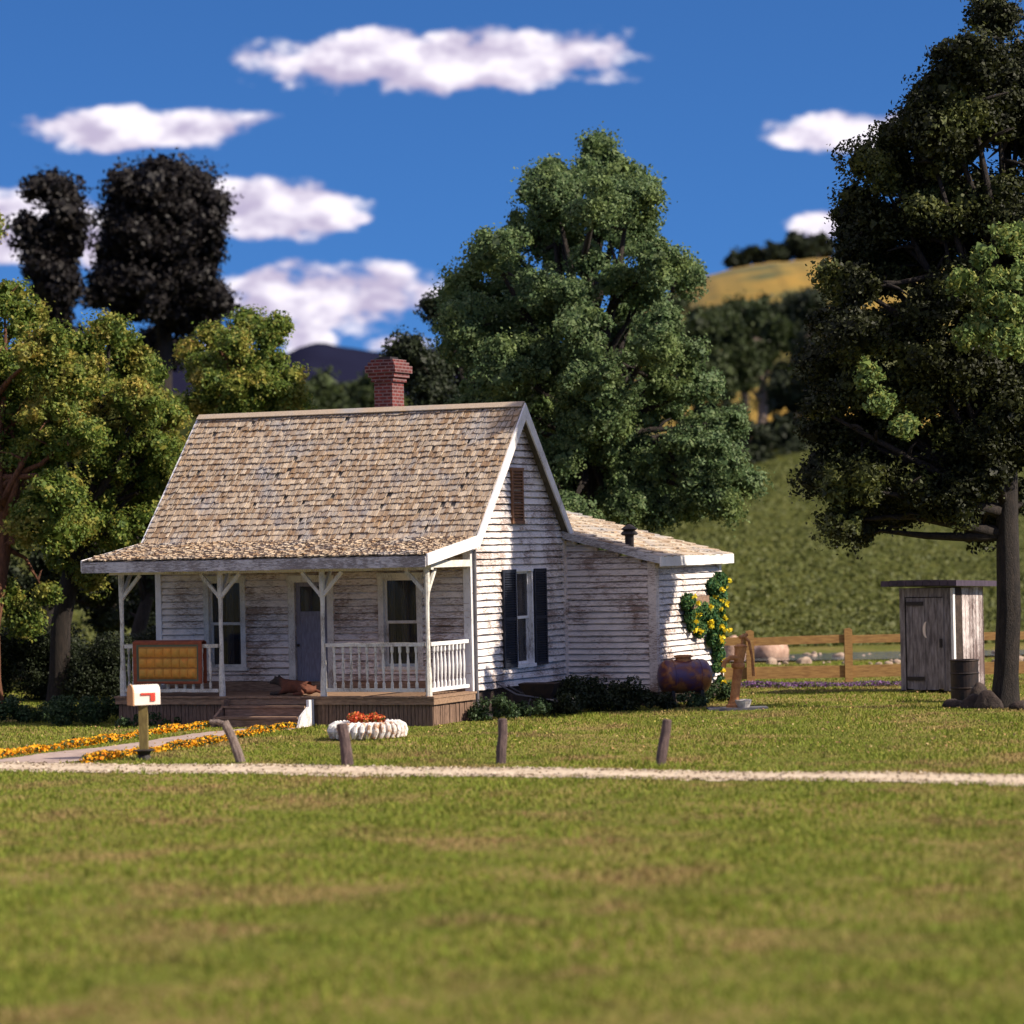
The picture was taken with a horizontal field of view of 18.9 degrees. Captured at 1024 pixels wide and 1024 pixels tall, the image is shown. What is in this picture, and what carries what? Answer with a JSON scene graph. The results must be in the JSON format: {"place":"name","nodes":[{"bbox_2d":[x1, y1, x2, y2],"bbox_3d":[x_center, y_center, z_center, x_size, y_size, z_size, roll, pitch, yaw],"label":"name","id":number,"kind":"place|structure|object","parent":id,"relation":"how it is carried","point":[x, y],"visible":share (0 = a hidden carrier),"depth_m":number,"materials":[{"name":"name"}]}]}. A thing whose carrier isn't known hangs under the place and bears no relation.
{"place":"outdoors","nodes":[
{"label":"outdoors","id":0,"kind":"place"},
{"bbox_2d":[0,728,294,762],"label":"path","id":1,"kind":"structure","parent":0,"point":[63,756],"depth_m":55.87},
{"bbox_2d":[62,381,412,469],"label":"olive hill","id":2,"kind":"structure","parent":0,"point":[184,432],"depth_m":319.25,"materials":[{"name":"green plant"}]},
{"bbox_2d":[27,343,456,395],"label":"mountain","id":3,"kind":"structure","parent":0,"point":[349,363],"depth_m":831.63,"materials":[{"name":"stone"}]},
{"bbox_2d":[0,449,1023,1023],"bbox_3d":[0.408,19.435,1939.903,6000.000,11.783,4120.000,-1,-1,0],"label":"ground","id":4,"kind":"structure","parent":0,"point":[718,1013],"depth_m":33.99,"materials":[{"name":"green plant"}]},
{"bbox_2d":[0,694,36,723],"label":"shrub","id":5,"kind":"object","parent":4,"relation":"on","point":[21,713],"visible":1,"depth_m":66.17,"materials":[{"name":"green plant"}]},
{"bbox_2d":[0,623,50,699],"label":"shrub","id":6,"kind":"object","parent":4,"relation":"on","point":[12,647],"visible":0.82,"depth_m":76.10,"materials":[{"name":"green plant"}]},
{"bbox_2d":[2,480,60,679],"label":"shaded tree","id":7,"kind":"object","parent":4,"relation":"on","point":[38,565],"visible":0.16,"depth_m":88.60,"materials":[{"name":"green plant"}]},
{"bbox_2d":[12,701,51,721],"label":"shrub","id":8,"kind":"object","parent":4,"relation":"on","point":[39,715],"visible":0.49,"depth_m":66.53,"materials":[{"name":"green plant"}]},
{"bbox_2d":[0,164,99,631],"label":"dark tree","id":9,"kind":"object","parent":4,"relation":"on","point":[50,244],"visible":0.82,"depth_m":124.06,"materials":[{"name":"black plant"}]},
{"bbox_2d":[12,624,97,700],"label":"shrub","id":10,"kind":"object","parent":4,"relation":"on","point":[42,692],"visible":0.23,"depth_m":76.43,"materials":[{"name":"green plant"}]},
{"bbox_2d":[0,212,120,703],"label":"broadleaf tree","id":11,"kind":"object","parent":4,"relation":"on","point":[45,433],"visible":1,"depth_m":72.24,"materials":[{"name":"green plant"}]},
{"bbox_2d":[42,694,103,725],"bbox_3d":[-9.293,4.241,65.092,1.285,0.773,1.006,-1,-1,0],"label":"shrub","id":12,"kind":"object","parent":4,"relation":"on","point":[58,710],"visible":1,"depth_m":64.90,"materials":[{"name":"green plant"}]},
{"bbox_2d":[28,480,155,647],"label":"shaded tree","id":13,"kind":"object","parent":4,"relation":"on","point":[98,620],"visible":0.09,"depth_m":91.21,"materials":[{"name":"green plant"}]},
{"bbox_2d":[57,629,136,699],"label":"shrub","id":14,"kind":"object","parent":4,"relation":"on","point":[96,673],"visible":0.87,"depth_m":75.09,"materials":[{"name":"green plant"}]},
{"bbox_2d":[78,695,118,722],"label":"shrub","id":15,"kind":"object","parent":4,"relation":"on","point":[107,708],"visible":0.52,"depth_m":65.98,"materials":[{"name":"green plant"}]},
{"bbox_2d":[0,720,208,757],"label":"marigold border","id":16,"kind":"object","parent":4,"relation":"on","point":[45,747],"visible":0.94,"depth_m":58.20,"materials":[{"name":"orange plant"}]},
{"bbox_2d":[1,721,209,756],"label":"border foliage","id":17,"kind":"object","parent":4,"relation":"on","point":[110,740],"visible":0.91,"depth_m":58.30,"materials":[{"name":"green plant"}]},
{"bbox_2d":[41,304,192,702],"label":"broadleaf tree","id":18,"kind":"object","parent":4,"relation":"on","point":[143,458],"visible":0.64,"depth_m":75.06,"materials":[{"name":"green plant"}]},
{"bbox_2d":[105,502,158,639],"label":"shaded tree","id":19,"kind":"object","parent":4,"relation":"on","point":[136,617],"visible":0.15,"depth_m":86.99,"materials":[{"name":"green plant"}]},
{"bbox_2d":[115,624,155,684],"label":"shrub","id":20,"kind":"object","parent":4,"relation":"on","point":[148,636],"visible":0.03,"depth_m":82.42,"materials":[{"name":"green plant"}]},
{"bbox_2d":[127,684,159,759],"bbox_3d":[-6.443,3.669,53.819,0.512,1.330,0.398,-1,-1,-28],"label":"mailbox","id":21,"kind":"object","parent":4,"relation":"on","point":[142,697],"visible":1,"depth_m":53.73,"materials":[{"name":"white metal"}]},
{"bbox_2d":[127,685,134,705],"bbox_3d":[-6.668,3.200,53.710,0.025,0.367,0.294,-1,-1,-28],"label":"door","id":22,"kind":"structure","parent":21,"relation":"in","point":[130,690],"depth_m":53.68,"materials":[{"name":"metal"}]},
{"bbox_2d":[114,712,181,726],"bbox_3d":[-7.608,4.360,64.204,1.485,0.382,0.851,-1,-1,0],"label":"shrub","id":23,"kind":"object","parent":4,"relation":"on","point":[127,722],"visible":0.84,"depth_m":64.03,"materials":[{"name":"green plant"}]},
{"bbox_2d":[82,147,243,432],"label":"dark tree","id":24,"kind":"object","parent":4,"relation":"on","point":[160,254],"visible":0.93,"depth_m":126.42,"materials":[{"name":"black plant"}]},
{"bbox_2d":[79,721,296,762],"bbox_3d":[-5.740,4.286,58.065,0.604,0.231,10.850,-1,-1,17],"label":"marigold border","id":25,"kind":"object","parent":4,"relation":"on","point":[194,742],"visible":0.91,"depth_m":56.57,"materials":[{"name":"orange plant"}]},
{"bbox_2d":[81,722,297,761],"bbox_3d":[-5.709,4.288,58.087,0.672,0.217,10.665,-1,-1,17],"label":"border foliage","id":26,"kind":"object","parent":4,"relation":"on","point":[209,740],"visible":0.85,"depth_m":56.93,"materials":[{"name":"green plant"}]},
{"bbox_2d":[209,719,245,763],"bbox_3d":[-4.815,3.967,52.267,0.656,0.881,0.179,-1,-1,16],"label":"wooden stake","id":27,"kind":"object","parent":4,"relation":"on","point":[226,726],"visible":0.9,"depth_m":52.20,"materials":[{"name":"grey wood"}]},
{"bbox_2d":[169,304,317,421],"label":"broadleaf tree","id":28,"kind":"object","parent":4,"relation":"on","point":[229,369],"visible":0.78,"depth_m":82.94,"materials":[{"name":"green plant"}]},
{"bbox_2d":[293,364,349,409],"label":"tree","id":29,"kind":"object","parent":4,"relation":"on","point":[322,386],"visible":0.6,"depth_m":209.60,"materials":[{"name":"green plant"}]},
{"bbox_2d":[336,723,353,765],"bbox_3d":[-2.780,3.925,51.103,0.330,0.834,0.200,-2,-1,43],"label":"wooden stake","id":30,"kind":"object","parent":4,"relation":"on","point":[346,754],"visible":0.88,"depth_m":51.03,"materials":[{"name":"grey wood"}]},
{"bbox_2d":[338,374,362,408],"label":"tree","id":31,"kind":"object","parent":4,"relation":"on","point":[350,387],"visible":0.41,"depth_m":229.68,"materials":[{"name":"green plant"}]},
{"bbox_2d":[327,719,407,739],"bbox_3d":[-2.740,4.129,58.281,1.541,0.345,1.529,-1,-1,0],"label":"tyre planter","id":32,"kind":"object","parent":4,"relation":"on","point":[388,728],"visible":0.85,"depth_m":57.69,"materials":[{"name":"rubber"}]},
{"bbox_2d":[346,711,385,722],"bbox_3d":[-2.762,3.917,58.289,0.760,0.268,0.682,-1,-1,0],"label":"flower clump","id":33,"kind":"object","parent":32,"relation":"on","point":[357,717],"visible":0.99,"depth_m":58.18,"materials":[{"name":"red plant"}]},
{"bbox_2d":[351,370,405,407],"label":"tree","id":34,"kind":"object","parent":4,"relation":"on","point":[364,395],"visible":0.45,"depth_m":219.28,"materials":[{"name":"green plant"}]},
{"bbox_2d":[81,357,733,727],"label":"farmhouse","id":35,"kind":"object","parent":4,"relation":"on","point":[389,555],"visible":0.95,"depth_m":66.01,"materials":[{"name":"white wood"}]},
{"bbox_2d":[133,640,206,683],"bbox_3d":[-7.191,3.155,64.549,1.662,0.921,0.340,-1,-1,24],"label":"quilt","id":36,"kind":"object","parent":35,"relation":"hanging from","point":[167,661],"visible":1,"depth_m":64.42,"materials":[{"name":"fabric"}]},
{"bbox_2d":[202,575,249,670],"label":"window","id":37,"kind":"structure","parent":35,"relation":"in","point":[209,637],"depth_m":66.42,"materials":[{"name":"paint"}]},
{"bbox_2d":[268,675,319,695],"bbox_3d":[-4.451,3.582,63.661,1.264,0.422,0.530,-1,-1,23],"label":"dog","id":38,"kind":"object","parent":35,"relation":"on","point":[296,687],"visible":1,"depth_m":63.58},
{"bbox_2d":[286,575,336,687],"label":"door","id":39,"kind":"structure","parent":35,"relation":"in","point":[308,639],"depth_m":65.55,"materials":[{"name":"paint"}]},
{"bbox_2d":[376,572,425,669],"bbox_3d":[-2.305,2.300,64.670,1.100,2.045,0.298,-1,-1,23],"label":"window","id":40,"kind":"structure","parent":35,"relation":"in","point":[386,629],"depth_m":64.76,"materials":[{"name":"paint"}]},
{"bbox_2d":[515,569,536,667],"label":"window","id":41,"kind":"structure","parent":35,"relation":"in","point":[528,573],"depth_m":66.86,"materials":[{"name":"white wood"}]},
{"bbox_2d":[679,571,732,685],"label":"flowering vine","id":42,"kind":"object","parent":35,"relation":"attached to","point":[703,615],"visible":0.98,"depth_m":70.67,"materials":[{"name":"green plant"}]},
{"bbox_2d":[375,292,558,476],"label":"broadleaf tree","id":43,"kind":"object","parent":4,"relation":"on","point":[428,383],"visible":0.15,"depth_m":97.01,"materials":[{"name":"green plant"}]},
{"bbox_2d":[466,692,520,720],"bbox_3d":[-0.408,4.048,63.403,1.143,0.672,0.690,-1,-1,11],"label":"shrub","id":44,"kind":"object","parent":4,"relation":"on","point":[481,712],"visible":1,"depth_m":63.33,"materials":[{"name":"green plant"}]},
{"bbox_2d":[496,718,507,763],"bbox_3d":[-0.168,3.849,50.944,0.179,0.859,0.260,-2,-1,31],"label":"wooden stake","id":45,"kind":"object","parent":4,"relation":"on","point":[501,747],"visible":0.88,"depth_m":50.89,"materials":[{"name":"grey wood"}]},
{"bbox_2d":[0,447,1023,647],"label":"meadow tufts","id":46,"kind":"object","parent":4,"relation":"on","point":[866,618],"visible":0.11,"depth_m":144.93,"materials":[{"name":"green plant"}]},
{"bbox_2d":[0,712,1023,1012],"bbox_3d":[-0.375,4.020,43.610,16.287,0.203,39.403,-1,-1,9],"label":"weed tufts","id":47,"kind":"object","parent":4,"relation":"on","point":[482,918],"visible":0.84,"depth_m":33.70,"materials":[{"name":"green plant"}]},
{"bbox_2d":[0,680,1023,761],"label":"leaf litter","id":48,"kind":"object","parent":4,"relation":"on","point":[964,725],"visible":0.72,"depth_m":58.90,"materials":[{"name":"brown plant"}]},
{"bbox_2d":[0,760,1023,785],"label":"lane","id":49,"kind":"structure","parent":4,"relation":"on","point":[565,772],"depth_m":48.83,"materials":[{"name":"beige gravel"}]},
{"bbox_2d":[511,698,552,717],"bbox_3d":[0.374,4.127,64.087,0.964,0.487,0.625,-1,-1,0],"label":"shrub","id":50,"kind":"object","parent":4,"relation":"on","point":[541,707],"visible":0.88,"depth_m":64.08,"materials":[{"name":"green plant"}]},
{"bbox_2d":[495,682,574,714],"bbox_3d":[0.523,3.951,65.183,1.694,0.744,0.600,-1,-1,12],"label":"wheelbarrow","id":51,"kind":"object","parent":4,"relation":"on","point":[546,690],"visible":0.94,"depth_m":64.96,"materials":[{"name":"metal"}]},
{"bbox_2d":[533,691,580,715],"bbox_3d":[0.939,4.078,64.812,1.049,0.603,0.684,-1,-1,0],"label":"shrub","id":52,"kind":"object","parent":4,"relation":"on","point":[567,702],"visible":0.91,"depth_m":64.68,"materials":[{"name":"green plant"}]},
{"bbox_2d":[545,673,592,712],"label":"shrub","id":53,"kind":"object","parent":4,"relation":"on","point":[572,687],"visible":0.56,"depth_m":65.54,"materials":[{"name":"green plant"}]},
{"bbox_2d":[576,675,623,711],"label":"shrub","id":54,"kind":"object","parent":4,"relation":"on","point":[597,690],"visible":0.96,"depth_m":65.94,"materials":[{"name":"green plant"}]},
{"bbox_2d":[426,120,775,555],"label":"broadleaf tree","id":55,"kind":"object","parent":4,"relation":"on","point":[511,329],"visible":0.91,"depth_m":78.48,"materials":[{"name":"green plant"}]},
{"bbox_2d":[604,675,650,711],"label":"shrub","id":56,"kind":"object","parent":4,"relation":"on","point":[629,694],"visible":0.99,"depth_m":66.04,"materials":[{"name":"green plant"}]},
{"bbox_2d":[639,691,676,709],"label":"shrub","id":57,"kind":"object","parent":4,"relation":"on","point":[653,700],"visible":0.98,"depth_m":66.19,"materials":[{"name":"green plant"}]},
{"bbox_2d":[656,719,671,764],"bbox_3d":[2.454,3.785,49.790,0.343,0.863,0.171,-1,-1,-33],"label":"wooden stake","id":58,"kind":"object","parent":4,"relation":"on","point":[662,749],"visible":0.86,"depth_m":49.74,"materials":[{"name":"grey wood"}]},
{"bbox_2d":[663,291,702,422],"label":"hillside tree","id":59,"kind":"object","parent":4,"relation":"on","point":[681,302],"visible":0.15,"depth_m":257.66,"materials":[{"name":"green plant"}]},
{"bbox_2d":[657,655,711,705],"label":"fuel tank","id":60,"kind":"object","parent":4,"relation":"on","point":[682,673],"visible":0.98,"depth_m":67.25,"materials":[{"name":"metal"}]},
{"bbox_2d":[673,691,708,707],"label":"shrub","id":61,"kind":"object","parent":4,"relation":"on","point":[695,700],"visible":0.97,"depth_m":66.95,"materials":[{"name":"green plant"}]},
{"bbox_2d":[682,303,735,408],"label":"hillside tree","id":62,"kind":"object","parent":4,"relation":"on","point":[719,310],"visible":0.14,"depth_m":300.14,"materials":[{"name":"green plant"}]},
{"bbox_2d":[704,681,731,702],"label":"shrub","id":63,"kind":"object","parent":4,"relation":"on","point":[723,693],"visible":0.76,"depth_m":69.21,"materials":[{"name":"green plant"}]},
{"bbox_2d":[672,305,766,425],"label":"hillside tree","id":64,"kind":"object","parent":4,"relation":"on","point":[735,356],"visible":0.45,"depth_m":234.34,"materials":[{"name":"green plant"}]},
{"bbox_2d":[724,635,745,655],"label":"boulder","id":65,"kind":"object","parent":4,"relation":"on","point":[729,650],"visible":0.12,"depth_m":98.29,"materials":[{"name":"beige stone"}]},
{"bbox_2d":[706,633,767,710],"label":"hand pump","id":66,"kind":"object","parent":4,"relation":"on","point":[735,702],"visible":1,"depth_m":65.54,"materials":[{"name":"metal"}]},
{"bbox_2d":[677,401,820,464],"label":"hillside tree","id":67,"kind":"object","parent":4,"relation":"on","point":[779,437],"visible":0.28,"depth_m":221.05,"materials":[{"name":"green plant"}]},
{"bbox_2d":[722,290,776,414],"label":"hillside tree","id":68,"kind":"object","parent":4,"relation":"on","point":[737,303],"visible":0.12,"depth_m":304.51,"materials":[{"name":"green plant"}]},
{"bbox_2d":[731,297,800,437],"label":"hillside tree","id":69,"kind":"object","parent":4,"relation":"on","point":[776,334],"visible":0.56,"depth_m":244.38,"materials":[{"name":"green plant"}]},
{"bbox_2d":[754,645,788,660],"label":"boulder","id":70,"kind":"object","parent":4,"relation":"on","point":[773,651],"visible":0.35,"depth_m":96.16,"materials":[{"name":"beige stone"}]},
{"bbox_2d":[766,657,776,664],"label":"stream stone","id":71,"kind":"object","parent":4,"relation":"on","point":[770,660],"visible":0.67,"depth_m":89.62,"materials":[{"name":"beige stone"}]},
{"bbox_2d":[756,287,827,445],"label":"hillside tree","id":72,"kind":"object","parent":4,"relation":"on","point":[783,391],"visible":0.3,"depth_m":225.94,"materials":[{"name":"green plant"}]},
{"bbox_2d":[756,286,828,417],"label":"hillside tree","id":73,"kind":"object","parent":4,"relation":"on","point":[778,307],"visible":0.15,"depth_m":297.80,"materials":[{"name":"green plant"}]},
{"bbox_2d":[799,656,810,663],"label":"stream stone","id":74,"kind":"object","parent":4,"relation":"on","point":[806,659],"visible":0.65,"depth_m":89.68,"materials":[{"name":"beige stone"}]},
{"bbox_2d":[740,680,900,687],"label":"lavender","id":75,"kind":"object","parent":4,"relation":"on","point":[758,684],"visible":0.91,"depth_m":75.08,"materials":[{"name":"purple plant"}]},
{"bbox_2d":[832,653,843,656],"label":"stream stone","id":76,"kind":"object","parent":4,"relation":"on","point":[838,655],"visible":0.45,"depth_m":96.22,"materials":[{"name":"beige stone"}]},
{"bbox_2d":[724,628,1023,681],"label":"rail fence","id":77,"kind":"object","parent":4,"relation":"on","point":[848,670],"visible":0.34,"depth_m":76.73,"materials":[{"name":"brown wood"}]},
{"bbox_2d":[892,659,900,663],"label":"stream stone","id":78,"kind":"object","parent":4,"relation":"on","point":[896,661],"visible":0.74,"depth_m":88.73,"materials":[{"name":"beige stone"}]},
{"bbox_2d":[785,0,1023,707],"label":"broadleaf tree","id":79,"kind":"object","parent":4,"relation":"on","point":[957,464],"visible":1,"depth_m":63.92,"materials":[{"name":"green plant"}]},
{"bbox_2d":[881,580,996,690],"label":"outhouse","id":80,"kind":"structure","parent":4,"relation":"on","point":[941,623],"depth_m":71.30,"materials":[{"name":"grey wood"}]},
{"bbox_2d":[906,598,944,689],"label":"door","id":81,"kind":"structure","parent":80,"relation":"in","point":[924,616],"depth_m":71.26,"materials":[{"name":"grey wood"}]},
{"bbox_2d":[942,699,961,707],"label":"rock","id":82,"kind":"object","parent":4,"relation":"on","point":[953,703],"visible":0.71,"depth_m":65.03,"materials":[{"name":"grey stone"}]},
{"bbox_2d":[949,659,978,700],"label":"oil drum","id":83,"kind":"object","parent":4,"relation":"on","point":[964,674],"visible":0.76,"depth_m":66.86,"materials":[{"name":"metal"}]},
{"bbox_2d":[958,694,978,708],"bbox_3d":[9.735,3.997,64.716,0.544,0.345,0.534,-2,-1,34],"label":"rock","id":84,"kind":"object","parent":4,"relation":"on","point":[969,701],"visible":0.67,"depth_m":64.59,"materials":[{"name":"grey stone"}]},
{"bbox_2d":[969,682,986,694],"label":"rock","id":85,"kind":"object","parent":4,"relation":"on","point":[978,688],"visible":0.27,"depth_m":66.21,"materials":[{"name":"grey stone"}]},
{"bbox_2d":[974,690,1003,708],"bbox_3d":[9.959,3.958,64.301,0.507,0.466,0.777,-1,-1,-37],"label":"rock","id":86,"kind":"object","parent":4,"relation":"on","point":[986,699],"visible":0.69,"depth_m":64.14,"materials":[{"name":"grey stone"}]},
{"bbox_2d":[1009,700,1023,709],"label":"rock","id":87,"kind":"object","parent":4,"relation":"on","point":[1017,705],"visible":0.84,"depth_m":63.15,"materials":[{"name":"grey stone"}]},
{"bbox_2d":[0,0,1023,353],"label":"sky","id":88,"kind":"structure","parent":0,"point":[363,142],"materials":[{"name":"blue"}]},
{"bbox_2d":[629,258,1019,435],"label":"ochre hill","id":89,"kind":"structure","parent":0,"point":[776,279],"depth_m":368.42,"materials":[{"name":"yellow plant"}]},
{"bbox_2d":[719,246,746,268],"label":"hilltop tree","id":90,"kind":"object","parent":89,"relation":"on","point":[732,260],"visible":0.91,"depth_m":398.06,"materials":[{"name":"green plant"}]},
{"bbox_2d":[741,244,768,265],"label":"hilltop tree","id":91,"kind":"object","parent":89,"relation":"on","point":[754,254],"visible":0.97,"depth_m":397.68,"materials":[{"name":"green plant"}]},
{"bbox_2d":[761,239,792,262],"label":"hilltop tree","id":92,"kind":"object","parent":89,"relation":"on","point":[775,252],"visible":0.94,"depth_m":397.05,"materials":[{"name":"green plant"}]},
{"bbox_2d":[778,228,820,259],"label":"hilltop tree","id":93,"kind":"object","parent":89,"relation":"on","point":[792,241],"visible":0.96,"depth_m":398.00,"materials":[{"name":"green plant"}]},
{"bbox_2d":[792,230,834,259],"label":"hilltop tree","id":94,"kind":"object","parent":89,"relation":"on","point":[821,240],"visible":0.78,"depth_m":398.39,"materials":[{"name":"green plant"}]},
{"bbox_2d":[725,649,1023,660],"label":"water","id":95,"kind":"structure","parent":0,"point":[872,655],"depth_m":96.10,"materials":[{"name":"grey liquid"}]}
]}

